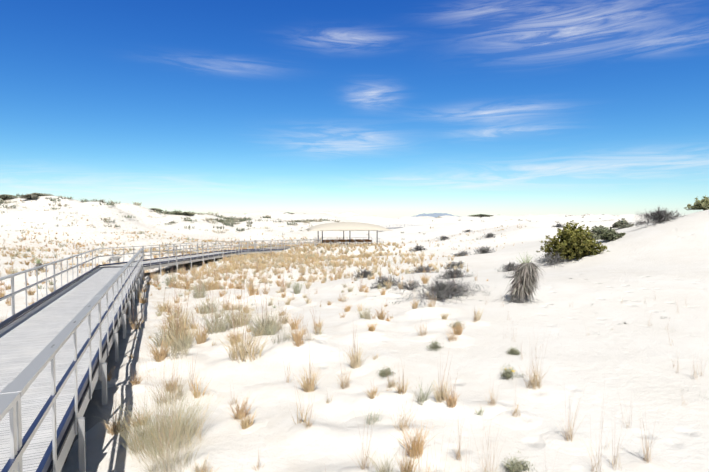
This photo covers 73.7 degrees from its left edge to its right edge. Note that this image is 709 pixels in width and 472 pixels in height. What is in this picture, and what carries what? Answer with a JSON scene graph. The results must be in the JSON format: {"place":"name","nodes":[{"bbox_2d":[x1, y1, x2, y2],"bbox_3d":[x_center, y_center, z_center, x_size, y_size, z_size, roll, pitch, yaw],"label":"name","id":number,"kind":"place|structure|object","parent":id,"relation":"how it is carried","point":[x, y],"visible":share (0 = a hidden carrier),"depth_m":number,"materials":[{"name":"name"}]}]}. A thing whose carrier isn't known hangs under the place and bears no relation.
{"place":"outdoors","nodes":[
{"label":"outdoors","id":0,"kind":"place"},
{"bbox_2d":[0,196,708,471],"bbox_3d":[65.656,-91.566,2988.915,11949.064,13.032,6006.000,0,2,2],"label":"sand ground","id":1,"kind":"structure","parent":0,"point":[666,262],"depth_m":11.53,"materials":[{"name":"white sand"}]},
{"bbox_2d":[32,259,45,270],"bbox_3d":[-21.638,1.970,32.322,1.011,0.998,1.313,0,2,2],"label":"small yucca","id":2,"kind":"object","parent":1,"relation":"on","point":[40,264],"depth_m":32.31,"materials":[{"name":"plant"}]},
{"bbox_2d":[106,256,122,265],"bbox_3d":[-18.064,2.071,35.574,0.620,1.116,0.950,1,2,32],"label":"interpretive sign","id":3,"kind":"object","parent":1,"relation":"on","point":[116,258],"visible":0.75,"depth_m":35.50,"materials":[{"name":"grey metal"}]},
{"bbox_2d":[0,239,334,471],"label":"boardwalk","id":4,"kind":"structure","parent":1,"relation":"on","point":[55,348],"depth_m":7.66,"materials":[{"name":"grey wood"}]},
{"bbox_2d":[0,193,619,303],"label":"grass","id":5,"kind":"structure","parent":1,"relation":"on","point":[262,263],"depth_m":41.50,"materials":[{"name":"beige plant"}]},
{"bbox_2d":[4,282,677,471],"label":"sand mounds","id":6,"kind":"object","parent":1,"relation":"on","point":[228,445],"visible":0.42,"depth_m":6.96,"materials":[{"name":"white sand"}]},
{"bbox_2d":[315,237,379,245],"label":"railing","id":7,"kind":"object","parent":1,"relation":"on","point":[347,238],"depth_m":72.09,"materials":[{"name":"silver metal"}]},
{"bbox_2d":[323,239,371,244],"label":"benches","id":8,"kind":"object","parent":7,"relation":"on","point":[360,241],"visible":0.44,"depth_m":68.45,"materials":[{"name":"brown wood"}]},
{"bbox_2d":[318,231,377,244],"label":"posts","id":9,"kind":"object","parent":1,"relation":"on","point":[349,236],"visible":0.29,"depth_m":66.94,"materials":[{"name":"grey metal"}]},
{"bbox_2d":[305,222,391,230],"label":"pavilion roof","id":10,"kind":"structure","parent":9,"relation":"on","point":[346,226],"depth_m":65.50,"materials":[{"name":"beige"}]},
{"bbox_2d":[0,257,708,471],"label":"grass","id":11,"kind":"structure","parent":1,"relation":"on","point":[176,339],"depth_m":7.77,"materials":[{"name":"beige plant"}]},
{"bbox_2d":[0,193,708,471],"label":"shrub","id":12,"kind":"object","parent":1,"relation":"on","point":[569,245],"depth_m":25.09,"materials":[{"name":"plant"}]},
{"bbox_2d":[382,223,439,228],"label":"sand dune","id":13,"kind":"structure","parent":1,"relation":"on","point":[404,225],"depth_m":145.54,"materials":[{"name":"white sand"}]},
{"bbox_2d":[492,252,545,303],"bbox_3d":[4.807,1.212,13.844,1.553,1.634,1.446,0,2,2],"label":"yucca plant","id":14,"kind":"object","parent":1,"relation":"on","point":[529,281],"depth_m":13.67,"materials":[{"name":"grey plant"}]},
{"bbox_2d":[0,0,708,217],"label":"sky","id":15,"kind":"structure","parent":0,"point":[379,108],"materials":[{"name":"blue"}]},
{"bbox_2d":[411,213,453,216],"bbox_3d":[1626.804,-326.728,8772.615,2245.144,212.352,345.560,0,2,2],"label":"mountain range","id":16,"kind":"structure","parent":0,"point":[435,214],"depth_m":8866.35,"materials":[{"name":"blue"}]}
]}

